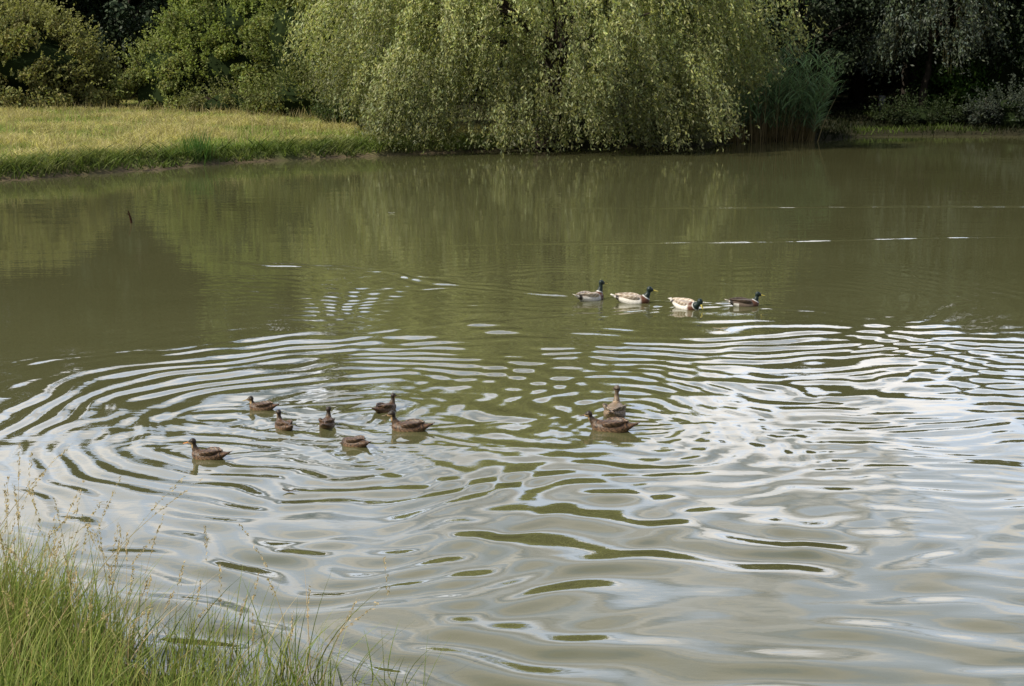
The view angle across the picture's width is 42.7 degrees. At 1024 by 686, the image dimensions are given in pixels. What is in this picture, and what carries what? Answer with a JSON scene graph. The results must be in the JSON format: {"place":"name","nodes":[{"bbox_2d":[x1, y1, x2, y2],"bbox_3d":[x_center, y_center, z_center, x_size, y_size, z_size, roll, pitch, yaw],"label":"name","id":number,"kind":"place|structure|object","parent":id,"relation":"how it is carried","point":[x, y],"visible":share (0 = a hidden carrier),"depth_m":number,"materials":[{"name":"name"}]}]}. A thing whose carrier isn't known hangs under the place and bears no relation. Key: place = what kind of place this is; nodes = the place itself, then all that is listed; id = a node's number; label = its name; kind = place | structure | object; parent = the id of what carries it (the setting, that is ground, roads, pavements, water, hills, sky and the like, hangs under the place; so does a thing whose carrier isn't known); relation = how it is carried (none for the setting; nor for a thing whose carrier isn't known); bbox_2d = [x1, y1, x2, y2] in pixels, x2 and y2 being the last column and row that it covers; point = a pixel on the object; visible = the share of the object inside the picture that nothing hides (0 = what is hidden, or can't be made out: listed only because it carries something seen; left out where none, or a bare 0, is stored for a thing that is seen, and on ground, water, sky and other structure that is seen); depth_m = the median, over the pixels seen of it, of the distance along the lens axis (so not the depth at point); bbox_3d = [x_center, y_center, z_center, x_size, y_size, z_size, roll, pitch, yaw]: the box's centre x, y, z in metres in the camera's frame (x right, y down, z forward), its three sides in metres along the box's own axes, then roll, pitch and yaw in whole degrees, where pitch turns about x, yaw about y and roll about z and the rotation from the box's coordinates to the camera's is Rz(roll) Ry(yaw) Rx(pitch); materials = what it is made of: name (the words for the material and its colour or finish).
{"place":"outdoors","nodes":[
{"label":"outdoors","id":0,"kind":"place"},
{"bbox_2d":[0,135,1023,685],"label":"pond water","id":1,"kind":"structure","parent":0,"point":[808,471],"depth_m":11.83,"materials":[{"name":"green liquid"}]},
{"bbox_2d":[183,438,231,459],"bbox_3d":[-2.380,0.845,10.248,0.407,0.198,0.157,3,12,12],"label":"duck","id":2,"kind":"object","parent":1,"relation":"on","point":[212,453],"visible":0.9,"depth_m":10.21},
{"bbox_2d":[243,396,279,410],"bbox_3d":[-2.236,0.551,11.718,0.345,0.154,0.135,2,12,8],"label":"duck","id":3,"kind":"object","parent":1,"relation":"on","point":[265,405],"visible":0.96,"depth_m":11.68},
{"bbox_2d":[274,409,294,430],"bbox_3d":[-1.932,0.669,11.100,0.140,0.180,0.350,-8,14,-34],"label":"duck","id":4,"kind":"object","parent":1,"relation":"on","point":[282,424],"visible":0.94,"depth_m":11.06},
{"bbox_2d":[318,406,334,428],"bbox_3d":[-1.580,0.652,11.181,0.140,0.180,0.353,0,12,2],"label":"duck","id":5,"kind":"object","parent":1,"relation":"on","point":[327,421],"visible":0.98,"depth_m":11.13},
{"bbox_2d":[340,435,371,447],"bbox_3d":[-1.268,0.832,10.600,0.329,0.157,0.151,7,14,29],"label":"duck","id":6,"kind":"object","parent":1,"relation":"in","point":[359,441],"visible":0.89,"depth_m":10.53},
{"bbox_2d":[370,393,397,412],"bbox_3d":[-1.127,0.550,11.669,0.140,0.179,0.353,10,15,39],"label":"duck","id":7,"kind":"object","parent":1,"relation":"on","point":[381,407],"visible":0.88,"depth_m":11.63},
{"bbox_2d":[382,410,434,431],"bbox_3d":[-0.875,0.676,11.030,0.460,0.216,0.174,2,12,8],"label":"duck","id":8,"kind":"object","parent":1,"relation":"on","point":[414,425],"visible":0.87,"depth_m":10.99},
{"bbox_2d":[573,280,607,300],"bbox_3d":[1.033,-0.659,17.187,0.567,0.312,0.227,-8,14,-34],"label":"mallard drake","id":9,"kind":"object","parent":1,"relation":"on","point":[597,295],"visible":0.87,"depth_m":17.12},
{"bbox_2d":[579,411,639,432],"bbox_3d":[0.818,0.682,11.045,0.529,0.209,0.196,3,12,14],"label":"duck","id":10,"kind":"object","parent":1,"relation":"on","point":[617,424],"visible":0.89,"depth_m":10.98},
{"bbox_2d":[603,385,625,417],"bbox_3d":[0.899,0.546,11.516,0.209,0.288,0.505,3,12,12],"label":"mallard hen","id":11,"kind":"object","parent":1,"relation":"on","point":[615,408],"visible":0.82,"depth_m":11.46,"materials":[{"name":"beige"}]},
{"bbox_2d":[610,286,657,303],"bbox_3d":[1.584,-0.599,16.991,0.619,0.283,0.240,2,12,8],"label":"mallard drake","id":12,"kind":"object","parent":1,"relation":"on","point":[630,298],"visible":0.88,"depth_m":16.93,"materials":[{"name":"white"}]},
{"bbox_2d":[668,298,703,309],"bbox_3d":[2.204,-0.486,16.603,0.227,0.214,0.573,-11,16,-41],"label":"mallard drake","id":13,"kind":"object","parent":1,"relation":"on","point":[685,303],"visible":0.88,"depth_m":16.51,"materials":[{"name":"white"}]},
{"bbox_2d":[725,291,764,306],"bbox_3d":[2.976,-0.537,16.751,0.528,0.243,0.209,-1,12,-5],"label":"mallard drake","id":14,"kind":"object","parent":1,"relation":"on","point":[742,302],"visible":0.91,"depth_m":16.70,"materials":[{"name":"brown"}]},
{"bbox_2d":[0,91,1023,685],"bbox_3d":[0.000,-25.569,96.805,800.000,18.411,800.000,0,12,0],"label":"ground","id":15,"kind":"structure","parent":0,"point":[482,149],"depth_m":47.91,"materials":[{"name":"soil"}]},
{"bbox_2d":[2,0,64,34],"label":"forest tree","id":16,"kind":"object","parent":15,"relation":"on","point":[34,2],"visible":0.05,"depth_m":71.02,"materials":[{"name":"green plant"}]},
{"bbox_2d":[9,0,100,39],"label":"forest tree","id":17,"kind":"object","parent":15,"relation":"on","point":[71,5],"visible":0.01,"depth_m":72.67,"materials":[{"name":"green plant"}]},
{"bbox_2d":[0,0,137,108],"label":"hawthorn bush","id":18,"kind":"object","parent":15,"relation":"on","point":[43,68],"visible":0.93,"depth_m":58.64,"materials":[{"name":"green plant"}]},
{"bbox_2d":[36,0,165,63],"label":"forest tree","id":19,"kind":"object","parent":15,"relation":"on","point":[58,2],"visible":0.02,"depth_m":72.72,"materials":[{"name":"green plant"}]},
{"bbox_2d":[38,0,177,98],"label":"forest tree","id":20,"kind":"object","parent":15,"relation":"on","point":[106,18],"visible":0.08,"depth_m":70.91,"materials":[{"name":"green plant"}]},
{"bbox_2d":[61,0,155,82],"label":"forest tree","id":21,"kind":"object","parent":15,"relation":"on","point":[122,67],"visible":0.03,"depth_m":75.67,"materials":[{"name":"green plant"}]},
{"bbox_2d":[62,0,181,99],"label":"forest tree","id":22,"kind":"object","parent":15,"relation":"on","point":[121,12],"visible":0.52,"depth_m":65.46,"materials":[{"name":"green plant"}]},
{"bbox_2d":[130,0,188,14],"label":"forest tree","id":23,"kind":"object","parent":15,"relation":"on","point":[134,1],"depth_m":71.08,"materials":[{"name":"green plant"}]},
{"bbox_2d":[103,19,228,111],"bbox_3d":[-15.672,-12.604,60.192,5.928,4.483,5.424,-6,13,-25],"label":"hazel bush","id":24,"kind":"object","parent":15,"relation":"on","point":[168,79],"visible":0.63,"depth_m":59.25,"materials":[{"name":"green plant"}]},
{"bbox_2d":[151,1,210,34],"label":"forest tree","id":25,"kind":"object","parent":15,"relation":"on","point":[170,12],"depth_m":66.02,"materials":[{"name":"green plant"}]},
{"bbox_2d":[131,0,290,109],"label":"hazel bush","id":26,"kind":"object","parent":15,"relation":"on","point":[218,26],"visible":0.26,"depth_m":59.36,"materials":[{"name":"green plant"}]},
{"bbox_2d":[171,70,277,113],"bbox_3d":[-12.116,-11.108,58.429,5.920,2.119,3.903,0,12,0],"label":"bramble bush","id":27,"kind":"object","parent":15,"relation":"on","point":[225,99],"visible":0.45,"depth_m":57.85,"materials":[{"name":"green plant"}]},
{"bbox_2d":[0,442,450,685],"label":"foreground grass","id":28,"kind":"structure","parent":15,"relation":"on","point":[100,641],"depth_m":6.30,"materials":[{"name":"green plant"}]},
{"bbox_2d":[0,97,569,180],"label":"meadow grass","id":29,"kind":"structure","parent":15,"relation":"on","point":[132,130],"depth_m":44.92,"materials":[{"name":"green plant"}]},
{"bbox_2d":[233,54,366,118],"bbox_3d":[-8.388,-10.769,55.955,7.088,3.129,4.710,0,12,0],"label":"bramble bush","id":30,"kind":"object","parent":15,"relation":"on","point":[287,100],"visible":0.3,"depth_m":55.24,"materials":[{"name":"green plant"}]},
{"bbox_2d":[232,0,384,97],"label":"hazel bush","id":31,"kind":"object","parent":15,"relation":"on","point":[274,25],"visible":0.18,"depth_m":57.23,"materials":[{"name":"green plant"}]},
{"bbox_2d":[306,65,451,127],"bbox_3d":[-5.274,-9.888,52.558,5.438,3.112,5.026,8,14,33],"label":"bramble bush","id":32,"kind":"object","parent":15,"relation":"on","point":[328,113],"visible":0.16,"depth_m":51.55,"materials":[{"name":"green plant"}]},
{"bbox_2d":[367,0,511,71],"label":"forest tree","id":33,"kind":"object","parent":15,"relation":"on","point":[453,42],"visible":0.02,"depth_m":70.35,"materials":[{"name":"green plant"}]},
{"bbox_2d":[399,3,481,96],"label":"forest tree","id":34,"kind":"object","parent":15,"relation":"on","point":[454,72],"depth_m":83.64,"materials":[{"name":"green plant"}]},
{"bbox_2d":[100,0,939,95],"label":"distant forest","id":35,"kind":"object","parent":15,"relation":"on","point":[498,68],"depth_m":95.18,"materials":[{"name":"green plant"}]},
{"bbox_2d":[453,0,595,98],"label":"forest tree","id":36,"kind":"object","parent":15,"relation":"on","point":[505,40],"visible":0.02,"depth_m":71.87,"materials":[{"name":"green plant"}]},
{"bbox_2d":[472,3,608,88],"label":"forest tree","id":37,"kind":"object","parent":15,"relation":"on","point":[515,38],"visible":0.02,"depth_m":83.20,"materials":[{"name":"green plant"}]},
{"bbox_2d":[272,0,827,155],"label":"weeping willow tree","id":38,"kind":"object","parent":15,"relation":"on","point":[701,89],"visible":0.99,"depth_m":45.85,"materials":[{"name":"green plant"}]},
{"bbox_2d":[532,0,681,97],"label":"forest tree","id":39,"kind":"object","parent":15,"relation":"on","point":[610,25],"visible":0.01,"depth_m":70.88,"materials":[{"name":"green plant"}]},
{"bbox_2d":[604,0,803,71],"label":"forest tree","id":40,"kind":"object","parent":15,"relation":"on","point":[768,3],"visible":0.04,"depth_m":63.57,"materials":[{"name":"green plant"}]},
{"bbox_2d":[643,1,806,56],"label":"forest tree","id":41,"kind":"object","parent":15,"relation":"on","point":[761,22],"visible":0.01,"depth_m":69.66,"materials":[{"name":"green plant"}]},
{"bbox_2d":[512,105,1023,147],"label":"bank grass","id":42,"kind":"structure","parent":15,"relation":"on","point":[859,113],"depth_m":58.89,"materials":[{"name":"green plant"}]},
{"bbox_2d":[705,38,846,142],"bbox_3d":[10.340,-10.211,52.988,7.199,4.286,3.892,-4,13,-18],"label":"reed bed","id":43,"kind":"object","parent":15,"relation":"on","point":[803,106],"visible":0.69,"depth_m":52.93,"materials":[{"name":"green plant"}]},
{"bbox_2d":[733,14,851,68],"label":"forest tree","id":44,"kind":"object","parent":15,"relation":"on","point":[830,41],"visible":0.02,"depth_m":79.09,"materials":[{"name":"green plant"}]},
{"bbox_2d":[736,40,854,111],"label":"hazel bush","id":45,"kind":"object","parent":15,"relation":"on","point":[839,79],"visible":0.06,"depth_m":66.92,"materials":[{"name":"green plant"}]},
{"bbox_2d":[716,0,907,96],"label":"forest tree","id":46,"kind":"object","parent":15,"relation":"on","point":[840,10],"visible":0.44,"depth_m":62.34,"materials":[{"name":"green plant"}]},
{"bbox_2d":[789,0,856,70],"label":"forest tree","id":47,"kind":"object","parent":15,"relation":"on","point":[828,39],"visible":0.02,"depth_m":73.12,"materials":[{"name":"green plant"}]},
{"bbox_2d":[806,18,901,99],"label":"forest tree","id":48,"kind":"object","parent":15,"relation":"on","point":[850,87],"visible":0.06,"depth_m":82.29,"materials":[{"name":"green plant"}]},
{"bbox_2d":[806,1,913,103],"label":"forest tree","id":49,"kind":"object","parent":15,"relation":"on","point":[858,94],"visible":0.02,"depth_m":77.28,"materials":[{"name":"green plant"}]},
{"bbox_2d":[822,3,939,105],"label":"forest tree","id":50,"kind":"object","parent":15,"relation":"on","point":[905,80],"visible":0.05,"depth_m":72.95,"materials":[{"name":"green plant"}]},
{"bbox_2d":[879,95,885,110],"bbox_3d":[17.900,-11.329,63.530,0.340,1.300,0.340,12,17,44],"label":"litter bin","id":51,"kind":"object","parent":15,"relation":"on","point":[883,97],"visible":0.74,"depth_m":63.33,"materials":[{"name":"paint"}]},
{"bbox_2d":[867,68,938,100],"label":"forest tree","id":52,"kind":"object","parent":15,"relation":"on","point":[885,91],"visible":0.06,"depth_m":82.59,"materials":[{"name":"green plant"}]},
{"bbox_2d":[882,57,933,97],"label":"forest tree","id":53,"kind":"object","parent":15,"relation":"on","point":[910,67],"visible":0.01,"depth_m":78.35,"materials":[{"name":"green plant"}]},
{"bbox_2d":[809,0,1017,106],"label":"forest tree","id":54,"kind":"object","parent":15,"relation":"on","point":[992,59],"visible":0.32,"depth_m":63.68,"materials":[{"name":"green plant"}]},
{"bbox_2d":[860,86,976,125],"bbox_3d":[19.258,-11.089,61.628,5.510,1.946,3.216,0,12,0],"label":"bramble bush","id":55,"kind":"object","parent":15,"relation":"on","point":[924,114],"visible":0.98,"depth_m":61.09,"materials":[{"name":"green plant"}]},
{"bbox_2d":[842,0,1023,107],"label":"white willow tree","id":56,"kind":"object","parent":15,"relation":"on","point":[894,31],"visible":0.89,"depth_m":61.85,"materials":[{"name":"green plant"}]},
{"bbox_2d":[904,0,1023,112],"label":"hazel bush","id":57,"kind":"object","parent":15,"relation":"on","point":[982,75],"visible":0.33,"depth_m":64.27,"materials":[{"name":"green plant"}]},
{"bbox_2d":[958,73,1023,126],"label":"elder bush","id":58,"kind":"object","parent":15,"relation":"on","point":[1007,110],"visible":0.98,"depth_m":59.86,"materials":[{"name":"green plant"}]},
{"bbox_2d":[977,0,1023,75],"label":"forest tree","id":59,"kind":"object","parent":15,"relation":"on","point":[1019,19],"visible":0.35,"depth_m":62.83,"materials":[{"name":"green plant"}]}
]}

